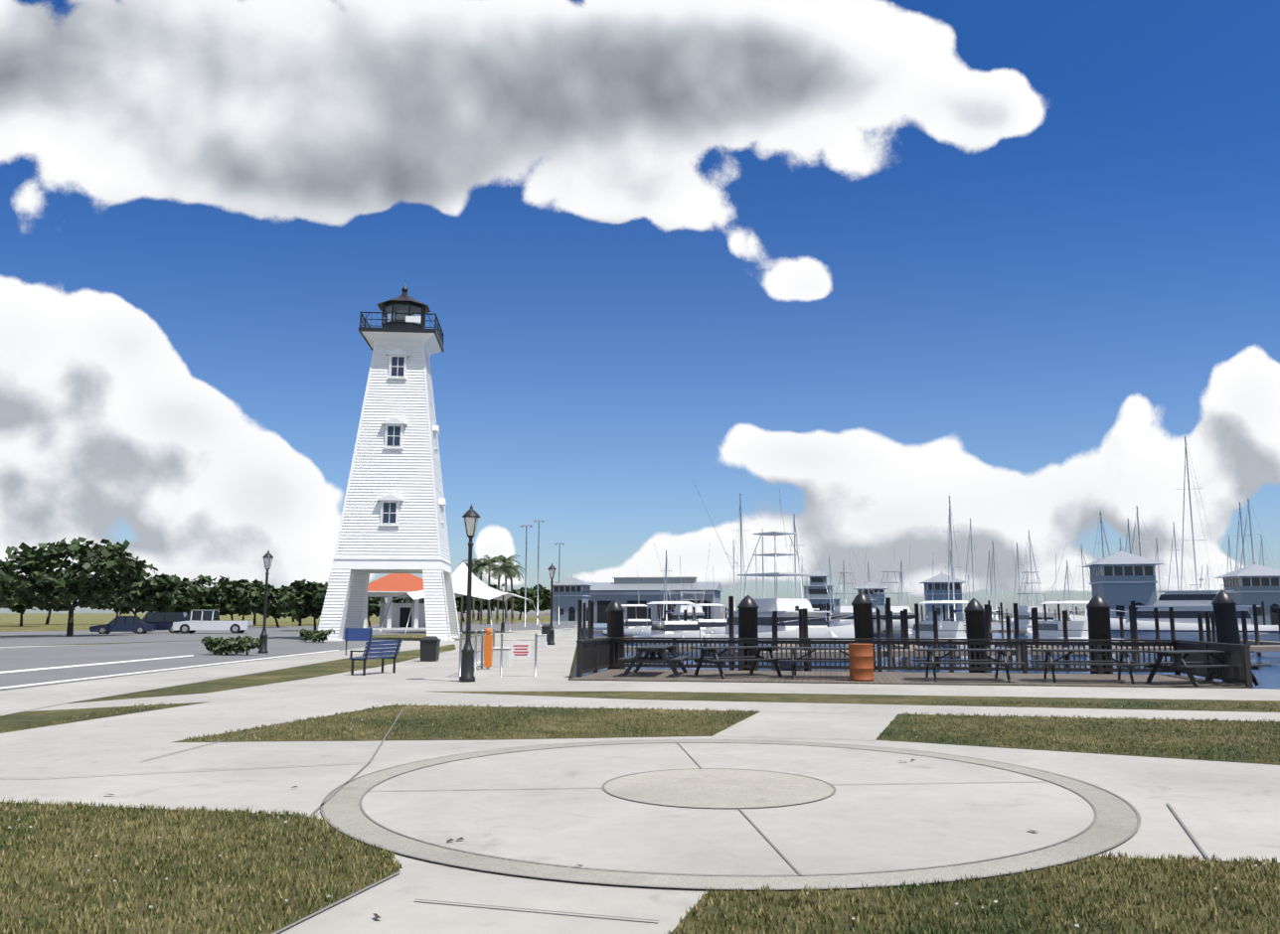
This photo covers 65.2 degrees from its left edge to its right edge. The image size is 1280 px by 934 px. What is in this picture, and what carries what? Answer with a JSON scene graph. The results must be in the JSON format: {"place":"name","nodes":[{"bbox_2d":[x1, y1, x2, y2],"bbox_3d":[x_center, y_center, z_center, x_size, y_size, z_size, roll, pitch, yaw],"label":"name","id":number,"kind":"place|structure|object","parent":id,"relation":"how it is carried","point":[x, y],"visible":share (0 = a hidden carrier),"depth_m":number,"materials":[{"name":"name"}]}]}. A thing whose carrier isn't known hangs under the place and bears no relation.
{"place":"outdoors","nodes":[
{"label":"outdoors","id":0,"kind":"place"},
{"bbox_2d":[0,701,208,733],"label":"lawn","id":1,"kind":"structure","parent":0,"point":[22,720],"depth_m":16.22,"materials":[{"name":"green plant"}]},
{"bbox_2d":[0,638,393,690],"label":"road asphalt","id":2,"kind":"structure","parent":0,"point":[16,659],"depth_m":37.72,"materials":[{"name":"asphalt"}]},
{"bbox_2d":[0,654,193,673],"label":"road line","id":3,"kind":"object","parent":2,"relation":"on","point":[87,665],"visible":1,"depth_m":31.87,"materials":[{"name":"paint"}]},
{"bbox_2d":[0,649,338,688],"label":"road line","id":4,"kind":"object","parent":2,"relation":"on","point":[148,671],"visible":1,"depth_m":27.65,"materials":[{"name":"paint"}]},
{"bbox_2d":[200,636,223,654],"bbox_3d":[-17.166,7.161,40.108,0.932,0.769,1.230,0,-8,-1],"label":"shrub","id":5,"kind":"object","parent":2,"relation":"on","point":[211,642],"visible":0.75,"depth_m":39.88,"materials":[{"name":"green plant"}]},
{"bbox_2d":[229,636,263,655],"bbox_3d":[-15.483,7.025,39.326,1.256,0.811,0.866,3,-9,-22],"label":"shrub","id":6,"kind":"object","parent":2,"relation":"on","point":[245,644],"visible":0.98,"depth_m":39.13,"materials":[{"name":"green plant"}]},
{"bbox_2d":[257,550,273,653],"bbox_3d":[-15.626,5.590,41.740,0.444,4.330,0.444,-3,-9,22],"label":"street lamp","id":7,"kind":"object","parent":2,"relation":"on","point":[267,560],"visible":0.94,"depth_m":41.65,"materials":[{"name":"black metal"}]},
{"bbox_2d":[311,281,460,641],"bbox_3d":[-15.645,-0.725,64.899,8.200,23.530,8.200,1,-8,-5],"label":"lighthouse","id":8,"kind":"object","parent":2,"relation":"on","point":[394,519],"visible":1,"depth_m":62.41,"materials":[{"name":"white paint"}]},
{"bbox_2d":[0,643,420,715],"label":"sidewalk","id":9,"kind":"structure","parent":0,"point":[19,701],"depth_m":23.77,"materials":[{"name":"concrete"}]},
{"bbox_2d":[344,628,372,655],"bbox_3d":[-11.172,6.936,39.676,1.050,1.070,0.060,2,-9,-15],"label":"blue notice board","id":10,"kind":"object","parent":9,"relation":"on","point":[358,634],"visible":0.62,"depth_m":39.69,"materials":[{"name":"blue"}]},
{"bbox_2d":[69,643,456,703],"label":"lawn","id":11,"kind":"structure","parent":0,"point":[300,672],"depth_m":26.05,"materials":[{"name":"green plant"}]},
{"bbox_2d":[0,613,582,678],"bbox_3d":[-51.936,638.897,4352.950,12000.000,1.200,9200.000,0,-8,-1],"label":"ground grass","id":12,"kind":"structure","parent":0,"point":[9,622],"depth_m":202.06,"materials":[{"name":"plant"}]},
{"bbox_2d":[1,585,44,627],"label":"tree","id":13,"kind":"object","parent":12,"relation":"on","point":[21,606],"visible":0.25,"depth_m":123.96,"materials":[{"name":"green plant"}]},
{"bbox_2d":[101,600,154,616],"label":"tree","id":14,"kind":"object","parent":12,"relation":"on","point":[127,609],"visible":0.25,"depth_m":115.03,"materials":[{"name":"green plant"}]},
{"bbox_2d":[160,584,224,615],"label":"tree","id":15,"kind":"object","parent":12,"relation":"on","point":[204,598],"visible":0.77,"depth_m":109.58,"materials":[{"name":"green plant"}]},
{"bbox_2d":[177,574,244,602],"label":"tree","id":16,"kind":"object","parent":12,"relation":"on","point":[201,581],"visible":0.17,"depth_m":132.71,"materials":[{"name":"green plant"}]},
{"bbox_2d":[213,582,261,620],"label":"tree","id":17,"kind":"object","parent":12,"relation":"on","point":[241,603],"visible":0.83,"depth_m":118.31,"materials":[{"name":"green plant"}]},
{"bbox_2d":[240,579,286,625],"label":"tree","id":18,"kind":"object","parent":12,"relation":"on","point":[255,585],"visible":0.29,"depth_m":137.31,"materials":[{"name":"green plant"}]},
{"bbox_2d":[362,573,426,630],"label":"park pavilion","id":19,"kind":"structure","parent":12,"relation":"on","point":[390,586],"depth_m":102.93,"materials":[{"name":"orange paint"}]},
{"bbox_2d":[455,595,486,622],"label":"tree","id":20,"kind":"object","parent":12,"relation":"on","point":[458,603],"visible":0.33,"depth_m":195.57,"materials":[{"name":"green plant"}]},
{"bbox_2d":[500,587,540,620],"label":"tree","id":21,"kind":"object","parent":12,"relation":"on","point":[519,603],"visible":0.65,"depth_m":246.10,"materials":[{"name":"green plant"}]},
{"bbox_2d":[538,589,550,611],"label":"tree","id":22,"kind":"object","parent":12,"relation":"on","point":[545,601],"visible":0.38,"depth_m":275.41,"materials":[{"name":"green plant"}]},
{"bbox_2d":[0,622,588,646],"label":"parking lot","id":23,"kind":"structure","parent":0,"point":[29,638],"depth_m":78.28,"materials":[{"name":"asphalt"}]},
{"bbox_2d":[0,559,32,608],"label":"oak tree","id":24,"kind":"object","parent":23,"relation":"on","point":[7,593],"visible":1,"depth_m":65.38,"materials":[{"name":"green plant"}]},
{"bbox_2d":[0,536,158,636],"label":"oak tree","id":25,"kind":"object","parent":23,"relation":"on","point":[82,584],"visible":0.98,"depth_m":70.89,"materials":[{"name":"green plant"}]},
{"bbox_2d":[89,616,157,634],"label":"blue sedan car","id":26,"kind":"object","parent":23,"relation":"on","point":[137,624],"visible":0.98,"depth_m":79.74,"materials":[{"name":"blue paint"}]},
{"bbox_2d":[113,573,191,612],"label":"oak tree","id":27,"kind":"object","parent":23,"relation":"on","point":[157,593],"visible":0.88,"depth_m":96.97,"materials":[{"name":"green plant"}]},
{"bbox_2d":[133,612,186,633],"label":"dark suv","id":28,"kind":"object","parent":23,"relation":"on","point":[163,620],"visible":0.48,"depth_m":83.73,"materials":[{"name":"blue paint"}]},
{"bbox_2d":[172,610,253,634],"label":"white car","id":29,"kind":"object","parent":23,"relation":"on","point":[193,621],"visible":0.98,"depth_m":81.60,"materials":[{"name":"white paint"}]},
{"bbox_2d":[253,587,292,628],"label":"tree","id":30,"kind":"object","parent":23,"relation":"on","point":[273,610],"visible":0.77,"depth_m":115.17,"materials":[{"name":"green plant"}]},
{"bbox_2d":[272,577,318,626],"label":"tree","id":31,"kind":"object","parent":23,"relation":"on","point":[298,585],"visible":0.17,"depth_m":130.07,"materials":[{"name":"green plant"}]},
{"bbox_2d":[276,583,327,631],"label":"tree","id":32,"kind":"object","parent":23,"relation":"on","point":[302,603],"visible":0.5,"depth_m":93.22,"materials":[{"name":"green plant"}]},
{"bbox_2d":[367,597,385,627],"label":"tree","id":33,"kind":"object","parent":23,"relation":"on","point":[374,605],"visible":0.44,"depth_m":115.26,"materials":[{"name":"green plant"}]},
{"bbox_2d":[379,559,541,634],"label":"shade tent","id":34,"kind":"object","parent":23,"relation":"on","point":[480,589],"visible":0.58,"depth_m":85.51,"materials":[{"name":"white fabric"}]},
{"bbox_2d":[466,558,496,624],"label":"palm","id":35,"kind":"object","parent":23,"relation":"on","point":[480,564],"visible":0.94,"depth_m":148.24,"materials":[{"name":"green plant"}]},
{"bbox_2d":[483,562,515,624],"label":"palm","id":36,"kind":"object","parent":23,"relation":"on","point":[500,569],"visible":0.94,"depth_m":148.07,"materials":[{"name":"green plant"}]},
{"bbox_2d":[497,561,525,624],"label":"palm","id":37,"kind":"object","parent":23,"relation":"on","point":[515,569],"visible":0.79,"depth_m":154.17,"materials":[{"name":"green plant"}]},
{"bbox_2d":[547,575,595,625],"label":"harbour tower","id":38,"kind":"structure","parent":23,"relation":"on","point":[572,590],"depth_m":148.31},
{"bbox_2d":[0,629,1279,933],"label":"plaza pavement","id":39,"kind":"structure","parent":0,"point":[1228,810],"depth_m":11.40,"materials":[{"name":"concrete"}]},
{"bbox_2d":[0,801,399,933],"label":"lawn","id":40,"kind":"structure","parent":39,"relation":"on","point":[202,913],"depth_m":6.41,"materials":[{"name":"green plant"}]},
{"bbox_2d":[0,700,1279,933],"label":"lawn grass","id":41,"kind":"structure","parent":40,"relation":"on","point":[386,864],"depth_m":6.34,"materials":[{"name":"plant"}]},
{"bbox_2d":[348,639,402,675],"bbox_3d":[-7.264,5.217,27.456,0.666,0.935,1.500,-4,-9,24],"label":"park bench","id":42,"kind":"object","parent":39,"relation":"on","point":[371,646],"visible":0.94,"depth_m":27.30,"materials":[{"name":"blue"}]},
{"bbox_2d":[419,636,441,660],"bbox_3d":[-7.306,6.308,34.761,0.640,0.830,0.640,0,-8,-1],"label":"litter bin","id":43,"kind":"object","parent":39,"relation":"on","point":[429,648],"visible":1,"depth_m":34.49,"materials":[{"name":"grey"}]},
{"bbox_2d":[172,704,759,742],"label":"lawn","id":44,"kind":"structure","parent":39,"relation":"on","point":[411,720],"depth_m":14.92,"materials":[{"name":"green plant"}]},
{"bbox_2d":[459,503,480,682],"bbox_3d":[-4.209,3.067,24.660,0.444,4.380,0.444,4,-9,-23],"label":"street lamp","id":45,"kind":"object","parent":39,"relation":"on","point":[471,517],"visible":0.98,"depth_m":24.54,"materials":[{"name":"black metal"}]},
{"bbox_2d":[483,628,492,669],"bbox_3d":[-4.532,5.426,29.870,0.220,1.220,0.209,0,-8,-1],"label":"post","id":46,"kind":"object","parent":39,"relation":"on","point":[488,640],"visible":0.94,"depth_m":29.79,"materials":[{"name":"orange"}]},
{"bbox_2d":[458,628,537,677],"bbox_3d":[-3.780,5.387,29.430,2.052,1.170,6.980,0,-8,-1],"label":"harbour fence and sign","id":47,"kind":"object","parent":39,"relation":"on","point":[521,649],"visible":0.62,"depth_m":26.44,"materials":[{"name":"metal"}]},
{"bbox_2d":[491,646,510,666],"bbox_3d":[-4.330,5.955,31.311,0.548,0.590,0.548,0,-8,-1],"label":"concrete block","id":48,"kind":"object","parent":39,"relation":"on","point":[497,655],"depth_m":31.07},
{"bbox_2d":[547,563,556,644],"bbox_3d":[-4.668,7.215,52.852,0.444,4.330,0.444,-3,-9,22],"label":"street lamp","id":49,"kind":"object","parent":39,"relation":"on","point":[552,568],"visible":1,"depth_m":52.76,"materials":[{"name":"black metal"}]},
{"bbox_2d":[45,706,1212,933],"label":"pavement joints","id":50,"kind":"object","parent":39,"relation":"on","point":[326,798],"visible":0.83,"depth_m":7.36,"materials":[{"name":"grey"}]},
{"bbox_2d":[7,703,1271,928],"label":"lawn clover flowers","id":51,"kind":"object","parent":39,"relation":"on","point":[521,706],"visible":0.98,"depth_m":6.73,"materials":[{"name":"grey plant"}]},
{"bbox_2d":[361,743,1094,876],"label":"circular pavement","id":52,"kind":"structure","parent":39,"relation":"on","point":[867,816],"depth_m":8.27,"materials":[{"name":"concrete"}]},
{"bbox_2d":[604,769,833,808],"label":"concrete circle","id":53,"kind":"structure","parent":52,"relation":"on","point":[721,788],"depth_m":9.46,"materials":[{"name":"concrete"}]},
{"bbox_2d":[323,739,1137,890],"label":"ring pavement","id":54,"kind":"structure","parent":39,"relation":"on","point":[1116,822],"depth_m":7.02,"materials":[{"name":"concrete"}]},
{"bbox_2d":[671,856,1279,933],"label":"lawn","id":55,"kind":"structure","parent":39,"relation":"on","point":[713,909],"depth_m":5.67,"materials":[{"name":"green plant"}]},
{"bbox_2d":[876,713,1279,765],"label":"lawn","id":56,"kind":"structure","parent":39,"relation":"on","point":[1081,737],"depth_m":13.70,"materials":[{"name":"green plant"}]},
{"bbox_2d":[0,0,1279,613],"label":"sky","id":57,"kind":"structure","parent":0,"point":[869,263],"materials":[{"name":"blue"}]},
{"bbox_2d":[588,576,723,623],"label":"boat shed","id":58,"kind":"object","parent":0,"point":[622,590],"visible":0.65,"depth_m":164.07,"materials":[{"name":"silver metal"}]},
{"bbox_2d":[457,613,1087,618],"bbox_3d":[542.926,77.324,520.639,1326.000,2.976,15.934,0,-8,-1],"label":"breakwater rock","id":59,"kind":"object","parent":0,"point":[722,614],"visible":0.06,"depth_m":511.15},
{"bbox_2d":[442,691,1279,712],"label":"lawn","id":60,"kind":"structure","parent":0,"point":[815,698],"depth_m":19.19,"materials":[{"name":"green plant"}]},
{"bbox_2d":[574,613,1279,689],"bbox_3d":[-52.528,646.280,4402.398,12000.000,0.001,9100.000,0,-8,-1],"label":"harbour water","id":61,"kind":"structure","parent":0,"point":[1267,678],"depth_m":46.76,"materials":[{"name":"liquid"}]},
{"bbox_2d":[605,598,625,668],"bbox_3d":[-0.699,5.987,29.838,0.572,4.100,0.558,-2,-10,-1],"label":"mooring pile","id":62,"kind":"object","parent":61,"relation":"in","point":[614,610],"visible":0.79,"depth_m":29.85,"materials":[{"name":"black paint"}]},
{"bbox_2d":[601,588,651,643],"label":"motorboat","id":63,"kind":"object","parent":61,"relation":"on","point":[637,627],"visible":0.38,"depth_m":81.28,"materials":[{"name":"grey"}]},
{"bbox_2d":[577,600,695,652],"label":"pilings","id":64,"kind":"object","parent":61,"relation":"on","point":[579,609],"visible":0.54,"depth_m":47.92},
{"bbox_2d":[582,603,695,642],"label":"pilings","id":65,"kind":"object","parent":61,"relation":"on","point":[583,620],"visible":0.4,"depth_m":67.81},
{"bbox_2d":[633,555,705,656],"bbox_3d":[2.133,8.555,61.329,3.024,6.332,9.500,2,-9,-16],"label":"cruiser","id":66,"kind":"object","parent":61,"relation":"on","point":[678,629],"visible":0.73,"depth_m":59.73,"materials":[{"name":"grey"}]},
{"bbox_2d":[653,542,710,621],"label":"sport fisher","id":67,"kind":"object","parent":61,"relation":"on","point":[700,613],"visible":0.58,"depth_m":102.96,"materials":[{"name":"grey"}]},
{"bbox_2d":[685,567,726,634],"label":"motorboat","id":68,"kind":"object","parent":61,"relation":"on","point":[713,626],"visible":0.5,"depth_m":75.51,"materials":[{"name":"grey"}]},
{"bbox_2d":[727,493,753,613],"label":"sailboat","id":69,"kind":"object","parent":61,"relation":"on","point":[740,552],"visible":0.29,"depth_m":106.95,"materials":[{"name":"grey"}]},
{"bbox_2d":[737,595,759,670],"bbox_3d":[3.151,5.836,29.150,0.620,4.200,0.636,-1,-8,15],"label":"mooring pile","id":70,"kind":"object","parent":61,"relation":"in","point":[747,606],"visible":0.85,"depth_m":29.11,"materials":[{"name":"black paint"}]},
{"bbox_2d":[692,480,854,660],"bbox_3d":[7.727,5.732,55.748,6.743,10.304,12.510,6,-10,-35],"label":"sport fisher","id":71,"kind":"object","parent":61,"relation":"on","point":[788,620],"visible":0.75,"depth_m":54.14,"materials":[{"name":"grey"}]},
{"bbox_2d":[784,513,806,599],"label":"sailboat","id":72,"kind":"object","parent":61,"relation":"on","point":[795,561],"visible":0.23,"depth_m":105.86,"materials":[{"name":"grey"}]},
{"bbox_2d":[800,570,840,618],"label":"boat","id":73,"kind":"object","parent":61,"relation":"on","point":[817,590],"visible":0.58,"depth_m":257.27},
{"bbox_2d":[816,545,867,627],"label":"sport fisher","id":74,"kind":"object","parent":61,"relation":"on","point":[843,611],"visible":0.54,"depth_m":107.62,"materials":[{"name":"grey"}]},
{"bbox_2d":[851,591,876,671],"bbox_3d":[6.463,5.699,28.560,0.604,4.300,0.589,-7,-10,30],"label":"mooring pile","id":75,"kind":"object","parent":61,"relation":"in","point":[862,602],"visible":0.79,"depth_m":28.55,"materials":[{"name":"black paint"}]},
{"bbox_2d":[853,581,888,608],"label":"harbour tower","id":76,"kind":"structure","parent":61,"relation":"on","point":[873,588],"depth_m":178.67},
{"bbox_2d":[849,543,915,637],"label":"sport fisher","id":77,"kind":"object","parent":61,"relation":"on","point":[895,609],"visible":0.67,"depth_m":104.53,"materials":[{"name":"grey"}]},
{"bbox_2d":[568,637,1253,688],"bbox_3d":[6.310,5.270,25.813,15.630,1.555,4.715,-2,-8,10],"label":"railing","id":78,"kind":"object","parent":61,"relation":"on","point":[594,656],"depth_m":26.90,"materials":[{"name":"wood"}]},
{"bbox_2d":[617,644,691,676],"bbox_3d":[0.429,5.182,26.730,1.650,0.777,2.400,-1,-8,9],"label":"picnic table","id":79,"kind":"object","parent":78,"relation":"on","point":[661,658],"visible":0.96,"depth_m":25.95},
{"bbox_2d":[684,645,792,678],"bbox_3d":[2.550,5.099,26.161,2.400,0.777,1.650,4,-9,-25],"label":"picnic table","id":80,"kind":"object","parent":78,"relation":"on","point":[756,658],"visible":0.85,"depth_m":26.02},
{"bbox_2d":[778,646,876,679],"bbox_3d":[4.781,5.002,25.495,2.400,0.777,1.650,-2,-8,11],"label":"picnic table","id":81,"kind":"object","parent":78,"relation":"on","point":[794,660],"visible":0.75,"depth_m":25.32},
{"bbox_2d":[848,643,874,681],"bbox_3d":[5.405,4.766,24.425,0.608,0.880,0.608,0,-8,-1],"label":"trash barrel","id":82,"kind":"object","parent":78,"relation":"on","point":[861,659],"visible":1,"depth_m":24.19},
{"bbox_2d":[911,647,1024,682],"bbox_3d":[8.001,4.862,24.543,2.400,0.777,1.650,-1,-8,7],"label":"picnic table","id":83,"kind":"object","parent":78,"relation":"on","point":[932,662],"visible":0.98,"depth_m":24.34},
{"bbox_2d":[1028,648,1149,684],"bbox_3d":[10.753,4.795,24.080,2.400,0.777,1.650,-2,-9,13],"label":"picnic table","id":84,"kind":"object","parent":78,"relation":"on","point":[1119,663],"visible":0.92,"depth_m":23.89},
{"bbox_2d":[1131,649,1272,686],"bbox_3d":[13.073,4.683,23.316,2.400,0.777,1.650,2,-9,-16],"label":"picnic table","id":85,"kind":"object","parent":78,"relation":"on","point":[1179,655],"visible":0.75,"depth_m":23.11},
{"bbox_2d":[587,600,1266,639],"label":"motorboats","id":86,"kind":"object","parent":61,"relation":"on","point":[1002,631],"depth_m":94.88,"materials":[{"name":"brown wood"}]},
{"bbox_2d":[920,571,966,623],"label":"harbour tower","id":87,"kind":"structure","parent":61,"relation":"on","point":[938,582],"depth_m":135.10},
{"bbox_2d":[908,585,997,657],"bbox_3d":[17.739,8.293,59.533,2.706,6.332,8.500,2,-8,-11],"label":"cruiser","id":88,"kind":"object","parent":61,"relation":"on","point":[951,629],"visible":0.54,"depth_m":58.17,"materials":[{"name":"grey"}]},
{"bbox_2d":[942,494,966,637],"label":"sailboat","id":89,"kind":"object","parent":61,"relation":"on","point":[952,566],"visible":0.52,"depth_m":107.69,"materials":[{"name":"grey"}]},
{"bbox_2d":[963,598,988,672],"bbox_3d":[9.481,5.719,28.003,0.572,4.100,0.558,9,-14,-43],"label":"mooring pile","id":90,"kind":"object","parent":61,"relation":"in","point":[974,610],"visible":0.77,"depth_m":28.03,"materials":[{"name":"black paint"}]},
{"bbox_2d":[962,518,1006,630],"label":"sailboat","id":91,"kind":"object","parent":61,"relation":"on","point":[996,626],"visible":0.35,"depth_m":150.50,"materials":[{"name":"grey"}]},
{"bbox_2d":[728,596,1279,671],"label":"pier","id":92,"kind":"structure","parent":61,"relation":"in","point":[1265,648],"depth_m":43.76,"materials":[{"name":"brown wood"}]},
{"bbox_2d":[772,606,807,669],"bbox_3d":[7.169,8.235,48.519,1.518,3.059,11.320,-1,-8,7],"label":"finger","id":93,"kind":"object","parent":92,"relation":"on","point":[803,622],"visible":0.29,"depth_m":43.17},
{"bbox_2d":[876,603,939,666],"bbox_3d":[13.339,8.479,50.468,1.518,3.139,11.320,-1,-8,7],"label":"finger","id":94,"kind":"object","parent":92,"relation":"on","point":[903,624],"visible":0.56,"depth_m":50.25},
{"bbox_2d":[1119,605,1204,661],"bbox_3d":[27.505,9.093,54.459,1.518,3.080,11.320,-1,-8,7],"label":"finger","id":95,"kind":"object","parent":92,"relation":"on","point":[1172,625],"visible":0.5,"depth_m":54.23},
{"bbox_2d":[983,607,1068,665],"bbox_3d":[20.000,8.866,52.401,1.518,2.933,11.320,-1,-8,7],"label":"finger","id":96,"kind":"object","parent":61,"relation":"in","point":[1035,624],"visible":0.42,"depth_m":47.10},
{"bbox_2d":[1010,545,1066,636],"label":"sport fisher","id":97,"kind":"object","parent":61,"relation":"on","point":[1025,617],"visible":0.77,"depth_m":107.04,"materials":[{"name":"grey"}]},
{"bbox_2d":[1024,554,1124,655],"bbox_3d":[25.969,8.596,61.608,2.865,6.332,9.000,1,-8,-6],"label":"cruiser","id":98,"kind":"object","parent":61,"relation":"on","point":[1054,629],"visible":0.5,"depth_m":60.17,"materials":[{"name":"grey"}]},
{"bbox_2d":[1086,593,1113,673],"bbox_3d":[12.662,5.585,27.435,0.620,4.200,0.636,5,-9,-28],"label":"mooring pile","id":99,"kind":"object","parent":61,"relation":"in","point":[1098,606],"visible":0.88,"depth_m":27.39,"materials":[{"name":"black paint"}]},
{"bbox_2d":[1080,548,1163,619],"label":"harbour tower","id":100,"kind":"structure","parent":61,"relation":"on","point":[1120,580],"depth_m":89.74,"materials":[{"name":"paint"}]},
{"bbox_2d":[1070,566,1279,645],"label":"motor yacht","id":101,"kind":"object","parent":61,"relation":"on","point":[1189,606],"visible":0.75,"depth_m":75.84,"materials":[{"name":"grey"}]},
{"bbox_2d":[1180,436,1225,590],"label":"sailboat","id":102,"kind":"object","parent":61,"relation":"on","point":[1186,452],"visible":0.38,"depth_m":102.54,"materials":[{"name":"grey"}]},
{"bbox_2d":[1211,589,1245,685],"bbox_3d":[15.915,5.450,26.859,0.604,4.300,0.589,0,-10,-13],"label":"mooring pile","id":103,"kind":"object","parent":61,"relation":"in","point":[1223,602],"visible":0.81,"depth_m":26.88,"materials":[{"name":"black paint"}]},
{"bbox_2d":[1210,604,1279,656],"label":"finger","id":104,"kind":"object","parent":61,"relation":"in","point":[1256,641],"visible":0.52,"depth_m":56.64},
{"bbox_2d":[1213,561,1279,625],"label":"harbour tower","id":105,"kind":"structure","parent":61,"relation":"on","point":[1254,583],"depth_m":101.81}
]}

